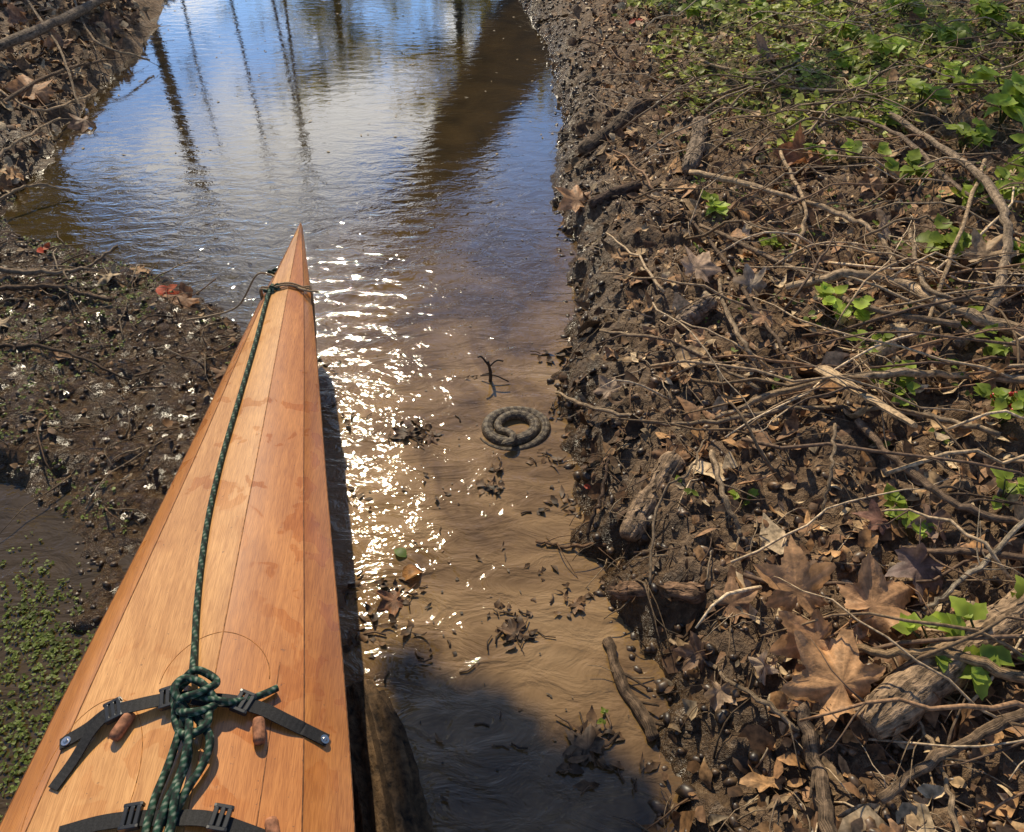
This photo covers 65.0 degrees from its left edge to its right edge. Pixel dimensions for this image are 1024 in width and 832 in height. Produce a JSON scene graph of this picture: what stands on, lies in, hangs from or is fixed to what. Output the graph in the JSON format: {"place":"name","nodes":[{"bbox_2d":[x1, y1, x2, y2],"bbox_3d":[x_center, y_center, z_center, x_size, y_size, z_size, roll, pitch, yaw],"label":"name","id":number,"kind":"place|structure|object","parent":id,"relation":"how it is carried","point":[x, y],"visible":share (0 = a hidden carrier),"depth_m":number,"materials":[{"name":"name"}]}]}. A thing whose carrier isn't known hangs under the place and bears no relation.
{"place":"outdoors","nodes":[
{"label":"outdoors","id":0,"kind":"place"},
{"bbox_2d":[0,0,682,831],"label":"creek water","id":1,"kind":"structure","parent":0,"point":[246,186],"depth_m":2.42,"materials":[{"name":"liquid"}]},
{"bbox_2d":[67,109,104,131],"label":"sycamore leaf","id":2,"kind":"object","parent":1,"relation":"on","point":[83,124],"visible":1,"depth_m":3.51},
{"bbox_2d":[0,223,354,831],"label":"wooden kayak","id":3,"kind":"object","parent":1,"relation":"on","point":[205,691],"visible":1,"depth_m":1.18,"materials":[{"name":"brown wood"}]},
{"bbox_2d":[60,1,659,800],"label":"floating debris","id":4,"kind":"object","parent":1,"relation":"on","point":[574,767],"visible":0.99,"depth_m":1.55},
{"bbox_2d":[376,584,415,615],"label":"floating leaf","id":5,"kind":"object","parent":1,"relation":"on","point":[390,602],"visible":1,"depth_m":1.58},
{"bbox_2d":[498,617,524,652],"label":"floating leaf","id":6,"kind":"object","parent":1,"relation":"on","point":[512,629],"visible":1,"depth_m":1.52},
{"bbox_2d":[480,406,550,450],"bbox_3d":[0.009,0.025,1.979,0.175,0.045,0.166,0,40,0],"label":"coiled snake","id":7,"kind":"object","parent":1,"relation":"on","point":[537,421],"visible":1,"depth_m":1.96,"materials":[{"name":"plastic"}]},
{"bbox_2d":[569,455,609,541],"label":"fallen branch","id":8,"kind":"object","parent":1,"relation":"on","point":[593,515],"visible":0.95,"depth_m":1.69,"materials":[{"name":"wood"}]},
{"bbox_2d":[562,723,617,772],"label":"floating leaf","id":9,"kind":"object","parent":1,"relation":"on","point":[589,741],"visible":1,"depth_m":1.35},
{"bbox_2d":[602,636,700,741],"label":"fallen branch","id":10,"kind":"object","parent":1,"relation":"on","point":[646,721],"visible":0.98,"depth_m":1.42,"materials":[{"name":"wood"}]},
{"bbox_2d":[0,0,1023,831],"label":"muddy ground","id":11,"kind":"structure","parent":0,"point":[636,616],"depth_m":1.96,"materials":[{"name":"soil"}]},
{"bbox_2d":[7,4,44,25],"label":"sycamore leaf","id":12,"kind":"object","parent":11,"relation":"on","point":[16,14],"visible":0.8,"depth_m":4.17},
{"bbox_2d":[3,74,55,112],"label":"sycamore leaf","id":13,"kind":"object","parent":11,"relation":"on","point":[42,92],"visible":0.98,"depth_m":3.53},
{"bbox_2d":[0,58,105,106],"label":"fallen branch","id":14,"kind":"object","parent":11,"relation":"on","point":[25,88],"visible":0.98,"depth_m":3.62,"materials":[{"name":"wood"}]},
{"bbox_2d":[0,0,110,51],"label":"fallen branch","id":15,"kind":"object","parent":11,"relation":"on","point":[34,31],"visible":1,"depth_m":3.88,"materials":[{"name":"wood"}]},
{"bbox_2d":[0,274,111,301],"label":"fallen branch","id":16,"kind":"object","parent":11,"relation":"on","point":[56,285],"visible":0.95,"depth_m":2.38,"materials":[{"name":"wood"}]},
{"bbox_2d":[26,0,90,110],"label":"fallen branch","id":17,"kind":"object","parent":11,"relation":"on","point":[58,46],"visible":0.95,"depth_m":3.73,"materials":[{"name":"wood"}]},
{"bbox_2d":[0,245,117,279],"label":"fallen branch","id":18,"kind":"object","parent":11,"relation":"on","point":[36,271],"visible":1,"depth_m":2.43,"materials":[{"name":"wood"}]},
{"bbox_2d":[0,316,137,380],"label":"fallen branch","id":19,"kind":"object","parent":11,"relation":"on","point":[37,344],"visible":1,"depth_m":2.11,"materials":[{"name":"wood"}]},
{"bbox_2d":[0,198,233,821],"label":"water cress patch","id":20,"kind":"object","parent":11,"relation":"on","point":[48,635],"visible":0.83,"depth_m":1.52,"materials":[{"name":"green plant"}]},
{"bbox_2d":[163,278,215,308],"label":"sycamore leaf","id":21,"kind":"object","parent":11,"relation":"on","point":[187,299],"visible":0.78,"depth_m":2.41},
{"bbox_2d":[37,18,642,488],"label":"red leaves","id":22,"kind":"object","parent":11,"relation":"on","point":[161,290],"visible":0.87,"depth_m":2.43,"materials":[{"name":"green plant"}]},
{"bbox_2d":[346,678,433,831],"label":"submerged log","id":23,"kind":"object","parent":11,"relation":"on","point":[388,794],"visible":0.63,"depth_m":1.29,"materials":[{"name":"wood"}]},
{"bbox_2d":[0,0,1023,831],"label":"leaf litter","id":24,"kind":"object","parent":11,"relation":"on","point":[914,812],"visible":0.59,"depth_m":1.84,"materials":[{"name":"plant"}]},
{"bbox_2d":[0,0,1023,831],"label":"mud clods","id":25,"kind":"object","parent":11,"relation":"on","point":[686,788],"visible":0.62,"depth_m":1.81,"materials":[{"name":"soil"}]},
{"bbox_2d":[648,417,705,585],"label":"fallen branch","id":26,"kind":"object","parent":25,"relation":"on","point":[654,520],"visible":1,"depth_m":1.59,"materials":[{"name":"wood"}]},
{"bbox_2d":[0,0,1023,831],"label":"twig debris","id":27,"kind":"object","parent":11,"relation":"on","point":[670,434],"visible":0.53,"depth_m":2.04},
{"bbox_2d":[555,185,590,211],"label":"sycamore leaf","id":28,"kind":"object","parent":11,"relation":"on","point":[573,198],"visible":0.93,"depth_m":2.75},
{"bbox_2d":[593,375,626,404],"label":"sycamore leaf","id":29,"kind":"object","parent":11,"relation":"on","point":[609,389],"visible":0.98,"depth_m":1.93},
{"bbox_2d":[578,99,644,156],"bbox_3d":[0.397,-1.135,3.164,0.079,0.128,0.438,26,47,28],"label":"driftwood log","id":30,"kind":"object","parent":11,"relation":"on","point":[591,142],"visible":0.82,"depth_m":3.13,"materials":[{"name":"wood"}]},
{"bbox_2d":[587,179,643,208],"bbox_3d":[0.343,-0.755,2.723,0.203,0.080,0.053,-14,42,-16],"label":"driftwood log","id":31,"kind":"object","parent":11,"relation":"on","point":[618,191],"visible":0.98,"depth_m":2.71,"materials":[{"name":"wood"}]},
{"bbox_2d":[620,447,685,544],"bbox_3d":[0.289,0.166,1.663,0.064,0.118,0.217,24,45,26],"label":"driftwood log","id":32,"kind":"object","parent":11,"relation":"on","point":[642,509],"visible":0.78,"depth_m":1.64,"materials":[{"name":"wood"}]},
{"bbox_2d":[605,579,705,603],"bbox_3d":[0.269,0.325,1.512,0.185,0.119,0.048,17,43,20],"label":"driftwood log","id":33,"kind":"object","parent":11,"relation":"on","point":[690,592],"visible":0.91,"depth_m":1.49,"materials":[{"name":"wood"}]},
{"bbox_2d":[599,316,761,407],"bbox_3d":[0.413,-0.156,1.981,0.137,0.113,0.489,-20,44,-23],"label":"fallen branch","id":34,"kind":"object","parent":11,"relation":"on","point":[752,385],"visible":0.75,"depth_m":1.91,"materials":[{"name":"wood"}]},
{"bbox_2d":[672,631,712,672],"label":"sycamore leaf","id":35,"kind":"object","parent":11,"relation":"on","point":[695,645],"visible":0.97,"depth_m":1.39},
{"bbox_2d":[681,116,708,174],"bbox_3d":[0.658,-0.964,2.859,0.079,0.077,0.428,10,41,12],"label":"driftwood log","id":36,"kind":"object","parent":11,"relation":"on","point":[692,160],"visible":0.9,"depth_m":2.80,"materials":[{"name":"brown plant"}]},
{"bbox_2d":[673,294,717,331],"bbox_3d":[0.476,-0.268,2.089,0.123,0.099,0.058,-17,43,-19],"label":"driftwood log","id":37,"kind":"object","parent":11,"relation":"on","point":[697,312],"visible":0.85,"depth_m":2.07,"materials":[{"name":"wood"}]},
{"bbox_2d":[676,0,722,19],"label":"weed plant","id":38,"kind":"object","parent":11,"relation":"on","point":[696,9],"visible":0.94,"depth_m":4.03,"materials":[{"name":"green plant"}]},
{"bbox_2d":[679,246,721,292],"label":"sycamore leaf","id":39,"kind":"object","parent":11,"relation":"on","point":[702,266],"visible":0.99,"depth_m":2.19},
{"bbox_2d":[700,190,730,215],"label":"weed plant","id":40,"kind":"object","parent":11,"relation":"on","point":[718,205],"visible":0.97,"depth_m":2.52,"materials":[{"name":"green plant"}]},
{"bbox_2d":[639,189,801,379],"bbox_3d":[0.571,-0.442,2.239,0.166,0.121,1.119,-4,40,-5],"label":"fallen branch","id":41,"kind":"object","parent":11,"relation":"on","point":[765,324],"visible":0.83,"depth_m":2.10,"materials":[{"name":"wood"}]},
{"bbox_2d":[640,59,800,102],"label":"fallen branch","id":42,"kind":"object","parent":11,"relation":"on","point":[733,89],"visible":0.8,"depth_m":3.25,"materials":[{"name":"wood"}]},
{"bbox_2d":[704,665,737,711],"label":"sycamore leaf","id":43,"kind":"object","parent":11,"relation":"on","point":[717,695],"visible":1,"depth_m":1.32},
{"bbox_2d":[709,449,767,582],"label":"fallen branch","id":44,"kind":"object","parent":11,"relation":"on","point":[718,480],"visible":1,"depth_m":1.55,"materials":[{"name":"wood"}]},
{"bbox_2d":[669,638,819,769],"bbox_3d":[0.362,0.454,1.330,0.086,0.129,0.307,-30,48,-31],"label":"fallen branch","id":45,"kind":"object","parent":11,"relation":"on","point":[776,711],"visible":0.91,"depth_m":1.27,"materials":[{"name":"wood"}]},
{"bbox_2d":[732,263,766,303],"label":"sycamore leaf","id":46,"kind":"object","parent":11,"relation":"on","point":[749,280],"visible":0.93,"depth_m":2.13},
{"bbox_2d":[718,278,798,373],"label":"fallen branch","id":47,"kind":"object","parent":11,"relation":"on","point":[748,351],"visible":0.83,"depth_m":1.91,"materials":[{"name":"wood"}]},
{"bbox_2d":[748,650,779,684],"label":"sycamore leaf","id":48,"kind":"object","parent":11,"relation":"on","point":[757,663],"visible":0.98,"depth_m":1.32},
{"bbox_2d":[555,391,1000,437],"bbox_3d":[0.528,0.013,1.805,0.958,0.230,0.179,14,42,16],"label":"fallen branch","id":49,"kind":"object","parent":11,"relation":"on","point":[979,427],"visible":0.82,"depth_m":1.75,"materials":[{"name":"wood"}]},
{"bbox_2d":[756,150,811,262],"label":"fallen branch","id":50,"kind":"object","parent":11,"relation":"on","point":[805,216],"visible":0.85,"depth_m":2.32,"materials":[{"name":"wood"}]},
{"bbox_2d":[688,169,898,267],"bbox_3d":[0.852,-0.638,2.418,0.162,0.080,0.807,-25,46,-27],"label":"fallen branch","id":51,"kind":"object","parent":11,"relation":"on","point":[756,186],"visible":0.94,"depth_m":2.37,"materials":[{"name":"wood"}]},
{"bbox_2d":[753,534,835,616],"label":"sycamore leaf","id":52,"kind":"object","parent":11,"relation":"on","point":[796,568],"visible":0.84,"depth_m":1.37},
{"bbox_2d":[568,0,1023,815],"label":"dead vine tangle","id":53,"kind":"object","parent":11,"relation":"on","point":[1018,366],"visible":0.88,"depth_m":2.00,"materials":[{"name":"wood"}]},
{"bbox_2d":[774,122,822,178],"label":"sycamore leaf","id":54,"kind":"object","parent":11,"relation":"on","point":[792,157],"visible":0.82,"depth_m":2.69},
{"bbox_2d":[699,59,931,92],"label":"fallen branch","id":55,"kind":"object","parent":11,"relation":"on","point":[807,88],"visible":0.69,"depth_m":3.15,"materials":[{"name":"wood"}]},
{"bbox_2d":[612,0,1023,446],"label":"weeds","id":56,"kind":"object","parent":11,"relation":"on","point":[912,53],"visible":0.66,"depth_m":3.39,"materials":[{"name":"green plant"}]},
{"bbox_2d":[769,609,873,669],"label":"sycamore leaf","id":57,"kind":"object","parent":11,"relation":"on","point":[819,631],"visible":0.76,"depth_m":1.30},
{"bbox_2d":[793,700,855,831],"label":"fallen branch","id":58,"kind":"object","parent":11,"relation":"on","point":[819,794],"visible":0.96,"depth_m":1.20,"materials":[{"name":"wood"}]},
{"bbox_2d":[825,43,857,70],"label":"weed plant","id":59,"kind":"object","parent":11,"relation":"on","point":[845,62],"visible":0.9,"depth_m":3.38,"materials":[{"name":"green plant"}]},
{"bbox_2d":[818,424,869,524],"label":"fallen branch","id":60,"kind":"object","parent":11,"relation":"on","point":[834,451],"visible":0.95,"depth_m":1.55,"materials":[{"name":"wood"}]},
{"bbox_2d":[699,223,989,328],"bbox_3d":[0.762,-0.383,2.129,0.221,0.148,0.861,-27,47,-28],"label":"fallen branch","id":61,"kind":"object","parent":11,"relation":"on","point":[938,320],"visible":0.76,"depth_m":1.92,"materials":[{"name":"wood"}]},
{"bbox_2d":[815,282,874,321],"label":"weed plant","id":62,"kind":"object","parent":11,"relation":"on","point":[825,290],"visible":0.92,"depth_m":1.94,"materials":[{"name":"green plant"}]},
{"bbox_2d":[781,628,914,745],"bbox_3d":[0.499,0.425,1.227,0.143,0.086,0.194,-11,41,-13],"label":"sycamore leaf","id":63,"kind":"object","parent":11,"relation":"on","point":[820,682],"visible":0.89,"depth_m":1.25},
{"bbox_2d":[680,0,1023,117],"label":"grass tufts","id":64,"kind":"object","parent":11,"relation":"on","point":[850,53],"visible":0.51,"depth_m":3.55,"materials":[{"name":"green plant"}]},
{"bbox_2d":[840,138,891,164],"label":"weed plant","id":65,"kind":"object","parent":11,"relation":"on","point":[857,147],"visible":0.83,"depth_m":2.63,"materials":[{"name":"green plant"}]},
{"bbox_2d":[848,74,886,97],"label":"weed plant","id":66,"kind":"object","parent":11,"relation":"on","point":[856,80],"visible":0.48,"depth_m":3.13,"materials":[{"name":"green plant"}]},
{"bbox_2d":[715,347,1023,419],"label":"fallen branch","id":67,"kind":"object","parent":11,"relation":"on","point":[1014,379],"visible":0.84,"depth_m":1.75,"materials":[{"name":"wood"}]},
{"bbox_2d":[814,365,917,427],"bbox_3d":[0.728,-0.041,1.652,0.062,0.028,0.226,-24,45,-26],"label":"split wood slab","id":68,"kind":"object","parent":67,"relation":"on","point":[881,405],"depth_m":1.63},
{"bbox_2d":[846,329,894,353],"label":"weed plant","id":69,"kind":"object","parent":11,"relation":"on","point":[885,337],"visible":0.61,"depth_m":1.85,"materials":[{"name":"green plant"}]},
{"bbox_2d":[852,499,890,534],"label":"sycamore leaf","id":70,"kind":"object","parent":11,"relation":"on","point":[874,514],"visible":0.94,"depth_m":1.49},
{"bbox_2d":[831,552,923,636],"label":"sycamore leaf","id":71,"kind":"object","parent":11,"relation":"on","point":[873,590],"visible":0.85,"depth_m":1.35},
{"bbox_2d":[862,33,909,59],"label":"weed plant","id":72,"kind":"object","parent":11,"relation":"on","point":[874,43],"visible":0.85,"depth_m":3.33,"materials":[{"name":"green plant"}]},
{"bbox_2d":[871,360,920,406],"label":"weed plant","id":73,"kind":"object","parent":11,"relation":"on","point":[910,385],"visible":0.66,"depth_m":1.76,"materials":[{"name":"green plant"}]},
{"bbox_2d":[880,0,927,18],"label":"weed plant","id":74,"kind":"object","parent":11,"relation":"on","point":[922,11],"visible":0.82,"depth_m":3.79,"materials":[{"name":"green plant"}]},
{"bbox_2d":[785,268,1023,337],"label":"fallen branch","id":75,"kind":"object","parent":11,"relation":"on","point":[917,291],"visible":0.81,"depth_m":1.96,"materials":[{"name":"wood"}]},
{"bbox_2d":[802,109,1011,218],"bbox_3d":[1.281,-0.855,2.606,0.254,0.084,0.925,-19,43,-21],"label":"fallen branch","id":76,"kind":"object","parent":11,"relation":"on","point":[913,146],"visible":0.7,"depth_m":2.65,"materials":[{"name":"wood"}]},
{"bbox_2d":[883,148,934,184],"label":"weed plant","id":77,"kind":"object","parent":11,"relation":"on","point":[912,159],"visible":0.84,"depth_m":2.47,"materials":[{"name":"green plant"}]},
{"bbox_2d":[883,483,936,537],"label":"weed plant","id":78,"kind":"object","parent":11,"relation":"on","point":[894,498],"visible":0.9,"depth_m":1.49,"materials":[{"name":"green plant"}]},
{"bbox_2d":[885,518,943,602],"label":"sycamore leaf","id":79,"kind":"object","parent":11,"relation":"on","point":[918,562],"visible":0.98,"depth_m":1.40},
{"bbox_2d":[892,612,952,672],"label":"weed plant","id":80,"kind":"object","parent":11,"relation":"on","point":[906,628],"visible":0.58,"depth_m":1.26,"materials":[{"name":"green plant"}]},
{"bbox_2d":[907,492,950,542],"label":"sycamore leaf","id":81,"kind":"object","parent":11,"relation":"on","point":[933,534],"visible":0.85,"depth_m":1.47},
{"bbox_2d":[906,78,952,108],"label":"weed plant","id":82,"kind":"object","parent":11,"relation":"on","point":[917,85],"visible":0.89,"depth_m":2.88,"materials":[{"name":"green plant"}]},
{"bbox_2d":[890,720,972,831],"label":"fallen branch","id":83,"kind":"object","parent":11,"relation":"on","point":[951,803],"visible":0.85,"depth_m":1.14,"materials":[{"name":"wood"}]},
{"bbox_2d":[853,588,1023,748],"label":"driftwood log","id":84,"kind":"object","parent":11,"relation":"on","point":[917,682],"visible":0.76,"depth_m":1.22,"materials":[{"name":"wood"}]},
{"bbox_2d":[825,628,1023,684],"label":"fallen branch","id":85,"kind":"object","parent":84,"relation":"on","point":[997,671],"visible":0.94,"depth_m":1.23,"materials":[{"name":"wood"}]},
{"bbox_2d":[855,417,1023,527],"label":"fallen branch","id":86,"kind":"object","parent":11,"relation":"on","point":[865,429],"visible":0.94,"depth_m":1.48,"materials":[{"name":"wood"}]},
{"bbox_2d":[920,21,971,50],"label":"weed plant","id":87,"kind":"object","parent":11,"relation":"on","point":[953,31],"visible":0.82,"depth_m":3.50,"materials":[{"name":"green plant"}]},
{"bbox_2d":[876,698,1023,804],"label":"fallen branch","id":88,"kind":"object","parent":11,"relation":"on","point":[936,756],"visible":1,"depth_m":1.15,"materials":[{"name":"wood"}]},
{"bbox_2d":[878,106,1023,349],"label":"fallen branch","id":89,"kind":"object","parent":11,"relation":"on","point":[996,197],"visible":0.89,"depth_m":2.12,"materials":[{"name":"wood"}]},
{"bbox_2d":[915,213,986,257],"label":"weed plant","id":90,"kind":"object","parent":11,"relation":"on","point":[935,239],"visible":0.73,"depth_m":2.16,"materials":[{"name":"green plant"}]},
{"bbox_2d":[917,158,986,331],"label":"fallen branch","id":91,"kind":"object","parent":11,"relation":"on","point":[955,243],"visible":0.86,"depth_m":2.10,"materials":[{"name":"wood"}]},
{"bbox_2d":[902,228,1010,301],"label":"fallen branch","id":92,"kind":"object","parent":11,"relation":"on","point":[926,286],"visible":0.91,"depth_m":1.92,"materials":[{"name":"wood"}]},
{"bbox_2d":[899,532,1023,585],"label":"fallen branch","id":93,"kind":"object","parent":11,"relation":"on","point":[956,550],"visible":0.87,"depth_m":1.39,"materials":[{"name":"wood"}]},
{"bbox_2d":[940,61,984,93],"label":"weed plant","id":94,"kind":"object","parent":11,"relation":"on","point":[955,71],"visible":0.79,"depth_m":3.14,"materials":[{"name":"green plant"}]},
{"bbox_2d":[943,117,996,149],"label":"weed plant","id":95,"kind":"object","parent":11,"relation":"on","point":[981,133],"visible":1,"depth_m":2.66,"materials":[{"name":"green plant"}]},
{"bbox_2d":[950,178,993,206],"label":"weed plant","id":96,"kind":"object","parent":11,"relation":"on","point":[968,188],"visible":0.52,"depth_m":2.35,"materials":[{"name":"green plant"}]},
{"bbox_2d":[930,596,1014,700],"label":"weed plant","id":97,"kind":"object","parent":11,"relation":"on","point":[997,655],"visible":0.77,"depth_m":1.24,"materials":[{"name":"green plant"}]},
{"bbox_2d":[922,505,1023,611],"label":"fallen branch","id":98,"kind":"object","parent":11,"relation":"on","point":[1013,531],"visible":1,"depth_m":1.36,"materials":[{"name":"wood"}]},
{"bbox_2d":[960,228,1019,287],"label":"sycamore leaf","id":99,"kind":"object","parent":11,"relation":"on","point":[982,246],"visible":0.78,"depth_m":2.09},
{"bbox_2d":[968,0,1011,22],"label":"weed plant","id":100,"kind":"object","parent":11,"relation":"on","point":[984,8],"visible":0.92,"depth_m":3.67,"materials":[{"name":"green plant"}]},
{"bbox_2d":[974,323,1012,355],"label":"weed plant","id":101,"kind":"object","parent":11,"relation":"on","point":[991,349],"visible":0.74,"depth_m":1.80,"materials":[{"name":"green plant"}]},
{"bbox_2d":[968,65,1023,128],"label":"weed plant","id":102,"kind":"object","parent":11,"relation":"on","point":[1012,106],"visible":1,"depth_m":2.73,"materials":[{"name":"green plant"}]},
{"bbox_2d":[973,383,1023,423],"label":"weed plant","id":103,"kind":"object","parent":11,"relation":"on","point":[1002,400],"visible":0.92,"depth_m":1.64,"materials":[{"name":"green plant"}]},
{"bbox_2d":[990,468,1023,509],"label":"weed plant","id":104,"kind":"object","parent":11,"relation":"on","point":[1003,484],"visible":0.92,"depth_m":1.49,"materials":[{"name":"green plant"}]},
{"bbox_2d":[994,165,1023,199],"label":"weed plant","id":105,"kind":"object","parent":11,"relation":"on","point":[1002,172],"visible":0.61,"depth_m":2.40,"materials":[{"name":"green plant"}]},
{"bbox_2d":[1003,22,1023,58],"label":"weed plant","id":106,"kind":"object","parent":11,"relation":"on","point":[1013,26],"visible":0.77,"depth_m":3.40,"materials":[{"name":"green plant"}]},
{"bbox_2d":[1004,133,1023,172],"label":"weed plant","id":107,"kind":"object","parent":11,"relation":"on","point":[1018,137],"visible":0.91,"depth_m":2.54,"materials":[{"name":"green plant"}]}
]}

